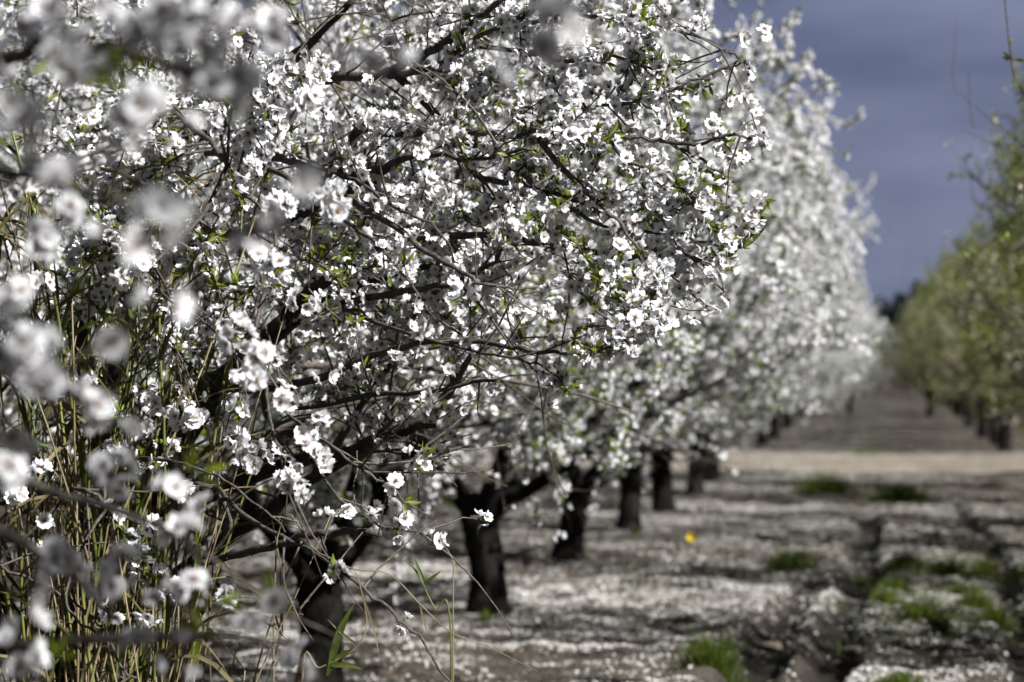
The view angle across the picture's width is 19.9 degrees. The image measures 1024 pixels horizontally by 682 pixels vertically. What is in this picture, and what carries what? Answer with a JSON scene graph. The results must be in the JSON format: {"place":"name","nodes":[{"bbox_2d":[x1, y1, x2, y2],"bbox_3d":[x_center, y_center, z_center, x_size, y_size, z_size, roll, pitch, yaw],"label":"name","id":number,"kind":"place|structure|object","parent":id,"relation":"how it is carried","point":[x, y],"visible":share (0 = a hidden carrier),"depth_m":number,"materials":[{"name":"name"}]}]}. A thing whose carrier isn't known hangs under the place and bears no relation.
{"place":"outdoors","nodes":[
{"label":"outdoors","id":0,"kind":"place"},
{"bbox_2d":[0,379,1023,681],"bbox_3d":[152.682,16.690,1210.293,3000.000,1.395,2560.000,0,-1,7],"label":"ground","id":1,"kind":"structure","parent":0,"point":[908,423],"depth_m":22.56,"materials":[{"name":"soil"}]},
{"bbox_2d":[0,125,39,677],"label":"reed","id":2,"kind":"object","parent":1,"relation":"on","point":[8,146],"visible":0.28,"depth_m":8.26,"materials":[{"name":"green plant"}]},
{"bbox_2d":[0,315,75,681],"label":"reed","id":3,"kind":"object","parent":1,"relation":"on","point":[13,317],"visible":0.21,"depth_m":8.84,"materials":[{"name":"green plant"}]},
{"bbox_2d":[0,215,85,678],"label":"reed","id":4,"kind":"object","parent":1,"relation":"on","point":[8,559],"visible":0.36,"depth_m":9.14,"materials":[{"name":"plant"}]},
{"bbox_2d":[0,403,89,681],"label":"reed","id":5,"kind":"object","parent":1,"relation":"on","point":[6,513],"visible":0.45,"depth_m":7.66,"materials":[{"name":"plant"}]},
{"bbox_2d":[25,192,73,681],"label":"reed","id":6,"kind":"object","parent":1,"relation":"on","point":[67,649],"visible":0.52,"depth_m":7.74,"materials":[{"name":"plant"}]},
{"bbox_2d":[0,197,102,681],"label":"reed","id":7,"kind":"object","parent":1,"relation":"on","point":[8,576],"visible":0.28,"depth_m":8.41,"materials":[{"name":"green plant"}]},
{"bbox_2d":[0,344,102,681],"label":"reed","id":8,"kind":"object","parent":1,"relation":"on","point":[67,431],"visible":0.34,"depth_m":8.12,"materials":[{"name":"green plant"}]},
{"bbox_2d":[0,181,103,681],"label":"reed","id":9,"kind":"object","parent":1,"relation":"on","point":[2,230],"visible":0.54,"depth_m":7.76,"materials":[{"name":"plant"}]},
{"bbox_2d":[0,191,103,678],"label":"reed","id":10,"kind":"object","parent":1,"relation":"on","point":[10,215],"visible":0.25,"depth_m":7.49,"materials":[{"name":"plant"}]},
{"bbox_2d":[0,0,108,422],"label":"almond tree","id":11,"kind":"object","parent":1,"relation":"on","point":[6,161],"visible":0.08,"depth_m":19.76,"materials":[{"name":"white plant"}]},
{"bbox_2d":[0,221,110,681],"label":"reed","id":12,"kind":"object","parent":1,"relation":"on","point":[49,401],"visible":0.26,"depth_m":8.39,"materials":[{"name":"green plant"}]},
{"bbox_2d":[5,106,107,679],"bbox_3d":[-1.485,0.449,9.221,0.433,2.429,0.828,0,-1,7],"label":"reed","id":13,"kind":"object","parent":1,"relation":"on","point":[45,215],"visible":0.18,"depth_m":9.26,"materials":[{"name":"green plant"}]},
{"bbox_2d":[0,117,118,681],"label":"reed","id":14,"kind":"object","parent":1,"relation":"on","point":[81,458],"visible":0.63,"depth_m":7.62,"materials":[{"name":"green plant"}]},
{"bbox_2d":[0,109,118,669],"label":"reed","id":15,"kind":"object","parent":1,"relation":"on","point":[2,114],"visible":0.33,"depth_m":8.14,"materials":[{"name":"green plant"}]},
{"bbox_2d":[3,329,119,674],"bbox_3d":[-1.337,0.684,8.026,0.572,1.909,0.486,0,-1,-27],"label":"reed","id":16,"kind":"object","parent":1,"relation":"on","point":[70,620],"visible":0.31,"depth_m":8.07,"materials":[{"name":"green plant"}]},
{"bbox_2d":[2,214,130,681],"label":"reed","id":17,"kind":"object","parent":1,"relation":"on","point":[65,505],"visible":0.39,"depth_m":8.04,"materials":[{"name":"green plant"}]},
{"bbox_2d":[17,310,116,681],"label":"reed","id":18,"kind":"object","parent":1,"relation":"on","point":[29,601],"visible":0.38,"depth_m":7.75,"materials":[{"name":"green plant"}]},
{"bbox_2d":[0,80,141,681],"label":"reed","id":19,"kind":"object","parent":1,"relation":"on","point":[59,354],"visible":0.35,"depth_m":7.71,"materials":[{"name":"green plant"}]},
{"bbox_2d":[4,329,137,681],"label":"reed","id":20,"kind":"object","parent":1,"relation":"on","point":[81,372],"visible":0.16,"depth_m":8.36,"materials":[{"name":"green plant"}]},
{"bbox_2d":[71,303,79,681],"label":"reed","id":21,"kind":"object","parent":1,"relation":"on","point":[77,586],"visible":0.57,"depth_m":7.41,"materials":[{"name":"plant"}]},
{"bbox_2d":[6,467,145,681],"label":"reed","id":22,"kind":"object","parent":1,"relation":"on","point":[61,627],"visible":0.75,"depth_m":7.08,"materials":[{"name":"plant"}]},
{"bbox_2d":[38,402,116,681],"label":"reed","id":23,"kind":"object","parent":1,"relation":"on","point":[88,561],"visible":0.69,"depth_m":7.13,"materials":[{"name":"plant"}]},
{"bbox_2d":[0,481,168,681],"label":"reed","id":24,"kind":"object","parent":1,"relation":"on","point":[63,652],"visible":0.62,"depth_m":7.69,"materials":[{"name":"plant"}]},
{"bbox_2d":[31,36,138,681],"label":"reed","id":25,"kind":"object","parent":1,"relation":"on","point":[100,384],"visible":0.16,"depth_m":8.45,"materials":[{"name":"green plant"}]},
{"bbox_2d":[0,27,186,681],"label":"reed","id":26,"kind":"object","parent":1,"relation":"on","point":[103,317],"visible":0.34,"depth_m":8.19,"materials":[{"name":"green plant"}]},
{"bbox_2d":[0,154,193,681],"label":"reed","id":27,"kind":"object","parent":1,"relation":"on","point":[78,414],"visible":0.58,"depth_m":7.70,"materials":[{"name":"green plant"}]},
{"bbox_2d":[32,283,173,681],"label":"reed","id":28,"kind":"object","parent":1,"relation":"on","point":[60,305],"visible":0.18,"depth_m":7.83,"materials":[{"name":"plant"}]},
{"bbox_2d":[29,107,205,677],"bbox_3d":[-1.102,0.496,8.058,0.681,2.266,0.147,0,-1,16],"label":"reed","id":29,"kind":"object","parent":1,"relation":"on","point":[157,115],"visible":0.3,"depth_m":8.08,"materials":[{"name":"plant"}]},
{"bbox_2d":[29,188,218,681],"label":"reed","id":30,"kind":"object","parent":1,"relation":"on","point":[131,314],"visible":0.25,"depth_m":8.26,"materials":[{"name":"green plant"}]},
{"bbox_2d":[0,0,258,561],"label":"almond tree","id":31,"kind":"object","parent":1,"relation":"on","point":[52,431],"visible":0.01,"depth_m":24.65,"materials":[{"name":"white plant"}]},
{"bbox_2d":[31,310,235,681],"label":"reed","id":32,"kind":"object","parent":1,"relation":"on","point":[151,327],"visible":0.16,"depth_m":8.58,"materials":[{"name":"green plant"}]},
{"bbox_2d":[108,400,163,681],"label":"reed","id":33,"kind":"object","parent":1,"relation":"on","point":[117,467],"visible":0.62,"depth_m":7.30,"materials":[{"name":"plant"}]},
{"bbox_2d":[65,179,208,681],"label":"reed","id":34,"kind":"object","parent":1,"relation":"on","point":[114,428],"visible":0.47,"depth_m":7.65,"materials":[{"name":"green plant"}]},
{"bbox_2d":[17,250,257,681],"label":"reed","id":35,"kind":"object","parent":1,"relation":"on","point":[148,319],"visible":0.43,"depth_m":7.91,"materials":[{"name":"green plant"}]},
{"bbox_2d":[25,256,250,681],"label":"reed","id":36,"kind":"object","parent":1,"relation":"on","point":[104,547],"visible":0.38,"depth_m":7.99,"materials":[{"name":"plant"}]},
{"bbox_2d":[32,346,244,681],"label":"reed","id":37,"kind":"object","parent":1,"relation":"on","point":[149,664],"visible":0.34,"depth_m":7.59,"materials":[{"name":"green plant"}]},
{"bbox_2d":[56,282,224,681],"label":"reed","id":38,"kind":"object","parent":1,"relation":"on","point":[138,486],"visible":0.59,"depth_m":7.92,"materials":[{"name":"green plant"}]},
{"bbox_2d":[81,174,201,681],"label":"reed","id":39,"kind":"object","parent":1,"relation":"on","point":[97,624],"visible":0.34,"depth_m":7.96,"materials":[{"name":"plant"}]},
{"bbox_2d":[47,311,237,668],"bbox_3d":[-1.134,0.762,9.007,0.472,1.735,0.406,1,-1,-44],"label":"reed","id":40,"kind":"object","parent":1,"relation":"on","point":[147,416],"visible":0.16,"depth_m":8.97,"materials":[{"name":"green plant"}]},
{"bbox_2d":[21,167,272,681],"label":"reed","id":41,"kind":"object","parent":1,"relation":"on","point":[151,272],"visible":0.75,"depth_m":7.58,"materials":[{"name":"green plant"}]},
{"bbox_2d":[63,226,231,681],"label":"reed","id":42,"kind":"object","parent":1,"relation":"on","point":[120,390],"visible":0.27,"depth_m":8.30,"materials":[{"name":"green plant"}]},
{"bbox_2d":[105,255,218,681],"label":"reed","id":43,"kind":"object","parent":1,"relation":"on","point":[149,452],"visible":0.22,"depth_m":8.28,"materials":[{"name":"plant"}]},
{"bbox_2d":[93,214,236,678],"bbox_3d":[-1.021,0.629,8.471,0.275,2.064,0.695,0,-1,13],"label":"reed","id":44,"kind":"object","parent":1,"relation":"on","point":[194,430],"visible":0.3,"depth_m":8.40,"materials":[{"name":"plant"}]},
{"bbox_2d":[0,20,332,484],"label":"almond tree","id":45,"kind":"object","parent":1,"relation":"on","point":[280,243],"visible":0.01,"depth_m":29.29,"materials":[{"name":"white plant"}]},
{"bbox_2d":[61,51,276,681],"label":"reed","id":46,"kind":"object","parent":1,"relation":"on","point":[203,382],"visible":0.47,"depth_m":8.24,"materials":[{"name":"green plant"}]},
{"bbox_2d":[90,216,255,681],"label":"reed","id":47,"kind":"object","parent":1,"relation":"on","point":[138,525],"visible":0.64,"depth_m":7.46,"materials":[{"name":"plant"}]},
{"bbox_2d":[148,55,216,663],"bbox_3d":[-0.982,0.376,8.638,0.467,2.540,0.706,1,-1,-37],"label":"reed","id":48,"kind":"object","parent":1,"relation":"on","point":[170,558],"visible":0.2,"depth_m":8.67,"materials":[{"name":"green plant"}]},
{"bbox_2d":[92,257,283,681],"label":"reed","id":49,"kind":"object","parent":1,"relation":"on","point":[186,471],"visible":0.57,"depth_m":7.62,"materials":[{"name":"green plant"}]},
{"bbox_2d":[108,239,281,681],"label":"reed","id":50,"kind":"object","parent":1,"relation":"on","point":[192,397],"visible":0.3,"depth_m":8.44,"materials":[{"name":"plant"}]},
{"bbox_2d":[100,164,302,678],"bbox_3d":[-0.917,0.554,7.836,0.564,2.167,0.472,1,-1,-35],"label":"reed","id":51,"kind":"object","parent":1,"relation":"on","point":[224,452],"visible":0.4,"depth_m":7.91,"materials":[{"name":"green plant"}]},
{"bbox_2d":[119,286,299,681],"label":"reed","id":52,"kind":"object","parent":1,"relation":"on","point":[238,524],"visible":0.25,"depth_m":8.52,"materials":[{"name":"green plant"}]},
{"bbox_2d":[201,354,233,681],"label":"reed","id":53,"kind":"object","parent":1,"relation":"on","point":[228,368],"visible":0.66,"depth_m":7.94,"materials":[{"name":"plant"}]},
{"bbox_2d":[159,327,374,681],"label":"reed","id":54,"kind":"object","parent":1,"relation":"on","point":[265,435],"visible":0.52,"depth_m":7.96,"materials":[{"name":"green plant"}]},
{"bbox_2d":[0,0,598,681],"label":"almond tree","id":55,"kind":"object","parent":1,"relation":"on","point":[164,26],"visible":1,"depth_m":3.40,"materials":[{"name":"white plant"}]},
{"bbox_2d":[176,193,430,681],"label":"reed","id":56,"kind":"object","parent":1,"relation":"on","point":[351,195],"visible":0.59,"depth_m":7.59,"materials":[{"name":"plant"}]},
{"bbox_2d":[154,116,456,681],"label":"reed","id":57,"kind":"object","parent":1,"relation":"on","point":[307,152],"visible":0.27,"depth_m":8.63,"materials":[{"name":"plant"}]},
{"bbox_2d":[301,568,379,679],"bbox_3d":[-0.413,1.066,6.991,0.196,1.045,0.010,0,-1,7],"label":"reed","id":58,"kind":"object","parent":1,"relation":"on","point":[334,657],"visible":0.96,"depth_m":7.00,"materials":[{"name":"plant"}]},
{"bbox_2d":[0,0,775,681],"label":"almond tree","id":59,"kind":"object","parent":1,"relation":"on","point":[450,238],"visible":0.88,"depth_m":7.64,"materials":[{"name":"white plant"}]},
{"bbox_2d":[0,0,783,681],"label":"almond tree","id":60,"kind":"object","parent":1,"relation":"on","point":[322,606],"visible":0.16,"depth_m":13.80,"materials":[{"name":"white plant"}]},
{"bbox_2d":[273,514,537,681],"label":"reed","id":61,"kind":"object","parent":1,"relation":"on","point":[422,615],"visible":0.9,"depth_m":7.17,"materials":[{"name":"plant"}]},
{"bbox_2d":[404,556,451,680],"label":"reed","id":62,"kind":"object","parent":1,"relation":"on","point":[418,571],"visible":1,"depth_m":7.17,"materials":[{"name":"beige plant"}]},
{"bbox_2d":[107,0,878,615],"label":"almond tree","id":63,"kind":"object","parent":1,"relation":"on","point":[485,556],"visible":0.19,"depth_m":18.88,"materials":[{"name":"white plant"}]},
{"bbox_2d":[0,397,1023,681],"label":"fallen petals","id":64,"kind":"object","parent":1,"relation":"on","point":[670,639],"visible":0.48,"depth_m":20.94,"materials":[{"name":"plant"}]},
{"bbox_2d":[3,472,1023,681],"bbox_3d":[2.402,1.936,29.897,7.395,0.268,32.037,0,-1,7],"label":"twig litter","id":65,"kind":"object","parent":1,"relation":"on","point":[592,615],"visible":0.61,"depth_m":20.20,"materials":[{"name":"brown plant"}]},
{"bbox_2d":[282,0,865,561],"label":"almond tree","id":66,"kind":"object","parent":1,"relation":"on","point":[570,546],"visible":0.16,"depth_m":24.21,"materials":[{"name":"white plant"}]},
{"bbox_2d":[434,81,861,531],"bbox_3d":[1.233,-0.398,29.051,4.504,4.670,4.567,0,-1,-11],"label":"almond tree","id":67,"kind":"object","parent":1,"relation":"on","point":[629,515],"visible":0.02,"depth_m":28.83,"materials":[{"name":"white plant"}]},
{"bbox_2d":[484,80,893,512],"bbox_3d":[1.649,-0.549,33.430,5.381,5.188,5.174,0,-1,-30],"label":"almond tree","id":68,"kind":"object","parent":1,"relation":"on","point":[663,500],"visible":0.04,"depth_m":33.36,"materials":[{"name":"white plant"}]},
{"bbox_2d":[645,623,759,681],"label":"grass tuft","id":69,"kind":"object","parent":1,"relation":"on","point":[711,654],"visible":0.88,"depth_m":15.34,"materials":[{"name":"plant"}]},
{"bbox_2d":[667,154,868,494],"bbox_3d":[2.484,-0.245,38.612,4.576,4.654,4.626,-1,-1,41],"label":"almond tree","id":70,"kind":"object","parent":1,"relation":"on","point":[695,472],"visible":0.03,"depth_m":38.52,"materials":[{"name":"white plant"}]},
{"bbox_2d":[665,152,885,482],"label":"almond tree","id":71,"kind":"object","parent":1,"relation":"on","point":[711,472],"visible":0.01,"depth_m":43.63,"materials":[{"name":"white plant"}]},
{"bbox_2d":[754,541,826,574],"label":"grass tuft","id":72,"kind":"object","parent":1,"relation":"on","point":[794,561],"visible":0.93,"depth_m":23.08,"materials":[{"name":"plant"}]},
{"bbox_2d":[743,234,872,445],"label":"almond tree","id":73,"kind":"object","parent":1,"relation":"on","point":[761,439],"visible":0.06,"depth_m":62.92,"materials":[{"name":"white plant"}]},
{"bbox_2d":[754,237,885,432],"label":"almond tree","id":74,"kind":"object","parent":1,"relation":"on","point":[866,355],"visible":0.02,"depth_m":73.02,"materials":[{"name":"white plant"}]},
{"bbox_2d":[767,289,875,438],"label":"almond tree","id":75,"kind":"object","parent":1,"relation":"on","point":[773,433],"visible":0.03,"depth_m":68.14,"materials":[{"name":"white plant"}]},
{"bbox_2d":[773,467,877,494],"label":"grass tuft","id":76,"kind":"object","parent":1,"relation":"on","point":[824,486],"visible":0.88,"depth_m":38.11,"materials":[{"name":"plant"}]},
{"bbox_2d":[836,306,901,412],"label":"almond tree","id":77,"kind":"object","parent":1,"relation":"on","point":[867,385],"visible":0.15,"depth_m":95.20,"materials":[{"name":"white plant"}]},
{"bbox_2d":[855,581,907,619],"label":"grass tuft","id":78,"kind":"object","parent":1,"relation":"on","point":[881,595],"visible":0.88,"depth_m":19.64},
{"bbox_2d":[869,297,896,380],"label":"evergreen tree","id":79,"kind":"object","parent":1,"relation":"on","point":[883,309],"visible":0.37,"depth_m":297.17,"materials":[{"name":"green plant"}]},
{"bbox_2d":[834,479,955,502],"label":"grass tuft","id":80,"kind":"object","parent":1,"relation":"on","point":[897,493],"visible":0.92,"depth_m":36.49,"materials":[{"name":"plant"}]},
{"bbox_2d":[857,666,934,681],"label":"grass tuft","id":81,"kind":"object","parent":1,"relation":"on","point":[895,677],"visible":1,"depth_m":14.15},
{"bbox_2d":[883,291,909,381],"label":"evergreen tree","id":82,"kind":"object","parent":1,"relation":"on","point":[899,301],"visible":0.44,"depth_m":296.93,"materials":[{"name":"green plant"}]},
{"bbox_2d":[870,573,926,599],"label":"grass tuft","id":83,"kind":"object","parent":1,"relation":"on","point":[891,581],"visible":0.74,"depth_m":20.85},
{"bbox_2d":[871,544,932,586],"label":"grass tuft","id":84,"kind":"object","parent":1,"relation":"on","point":[902,560],"visible":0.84,"depth_m":23.22,"materials":[{"name":"plant"}]},
{"bbox_2d":[870,293,950,416],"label":"leafing almond tree","id":85,"kind":"object","parent":1,"relation":"on","point":[928,395],"visible":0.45,"depth_m":91.12,"materials":[{"name":"green plant"}]},
{"bbox_2d":[887,597,954,619],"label":"grass tuft","id":86,"kind":"object","parent":1,"relation":"on","point":[918,612],"visible":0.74,"depth_m":18.37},
{"bbox_2d":[904,260,963,417],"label":"leafing almond tree","id":87,"kind":"object","parent":1,"relation":"on","point":[961,408],"visible":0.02,"depth_m":88.86,"materials":[{"name":"green plant"}]},
{"bbox_2d":[918,608,962,637],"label":"grass tuft","id":88,"kind":"object","parent":1,"relation":"on","point":[944,623],"visible":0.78,"depth_m":17.09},
{"bbox_2d":[921,553,973,577],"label":"grass tuft","id":89,"kind":"object","parent":1,"relation":"on","point":[951,566],"visible":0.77,"depth_m":22.72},
{"bbox_2d":[900,246,999,426],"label":"leafing almond tree","id":90,"kind":"object","parent":1,"relation":"on","point":[969,419],"visible":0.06,"depth_m":78.98,"materials":[{"name":"green plant"}]},
{"bbox_2d":[901,237,1015,432],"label":"leafing almond tree","id":91,"kind":"object","parent":1,"relation":"on","point":[945,325],"visible":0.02,"depth_m":74.05,"materials":[{"name":"green plant"}]},
{"bbox_2d":[901,221,1019,444],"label":"leafing almond tree","id":92,"kind":"object","parent":1,"relation":"on","point":[993,437],"visible":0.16,"depth_m":63.99,"materials":[{"name":"green plant"}]},
{"bbox_2d":[902,235,1021,437],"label":"leafing almond tree","id":93,"kind":"object","parent":1,"relation":"on","point":[983,430],"visible":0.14,"depth_m":69.01,"materials":[{"name":"green plant"}]},
{"bbox_2d":[902,154,1023,428],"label":"leafing almond tree","id":94,"kind":"object","parent":1,"relation":"on","point":[950,319],"visible":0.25,"depth_m":40.26,"materials":[{"name":"green plant"}]},
{"bbox_2d":[907,212,1023,452],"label":"leafing almond tree","id":95,"kind":"object","parent":1,"relation":"on","point":[1004,446],"visible":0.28,"depth_m":59.07,"materials":[{"name":"green plant"}]},
{"bbox_2d":[915,53,1023,379],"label":"leafing almond tree","id":96,"kind":"object","parent":1,"relation":"on","point":[1001,274],"visible":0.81,"depth_m":25.57,"materials":[{"name":"green plant"}]},
{"bbox_2d":[928,114,1023,434],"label":"leafing almond tree","id":97,"kind":"object","parent":1,"relation":"on","point":[1014,377],"visible":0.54,"depth_m":34.61,"materials":[{"name":"green plant"}]},
{"bbox_2d":[946,584,1007,617],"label":"grass tuft","id":98,"kind":"object","parent":1,"relation":"on","point":[973,598],"visible":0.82,"depth_m":19.42,"materials":[{"name":"plant"}]},
{"bbox_2d":[950,551,1014,587],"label":"grass tuft","id":99,"kind":"object","parent":1,"relation":"on","point":[983,566],"visible":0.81,"depth_m":22.03,"materials":[{"name":"plant"}]},
{"bbox_2d":[943,68,1023,365],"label":"leafing almond tree","id":100,"kind":"object","parent":1,"relation":"on","point":[1019,210],"visible":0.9,"depth_m":20.52,"materials":[{"name":"green plant"}]},
{"bbox_2d":[953,18,1023,369],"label":"leafing almond tree","id":101,"kind":"object","parent":1,"relation":"on","point":[1017,138],"visible":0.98,"depth_m":15.18,"materials":[{"name":"green plant"}]},
{"bbox_2d":[962,111,1023,439],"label":"leafing almond tree","id":102,"kind":"object","parent":1,"relation":"on","point":[1016,236],"visible":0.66,"depth_m":30.15,"materials":[{"name":"green plant"}]},
{"bbox_2d":[970,598,1017,633],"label":"grass tuft","id":103,"kind":"object","parent":1,"relation":"on","point":[996,614],"visible":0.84,"depth_m":18.38,"materials":[{"name":"plant"}]},
{"bbox_2d":[980,476,1023,491],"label":"earth mound","id":104,"kind":"object","parent":1,"relation":"on","point":[1011,483],"visible":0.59,"depth_m":39.67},
{"bbox_2d":[0,0,1023,378],"label":"sky","id":105,"kind":"structure","parent":0,"point":[893,60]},
{"bbox_2d":[30,450,1023,474],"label":"dirt track","id":106,"kind":"structure","parent":0,"point":[967,461],"depth_m":50.89,"materials":[{"name":"soil"}]},
{"bbox_2d":[218,478,1023,671],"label":"sparse grass","id":107,"kind":"structure","parent":0,"point":[959,617],"depth_m":19.15,"materials":[{"name":"plant"}]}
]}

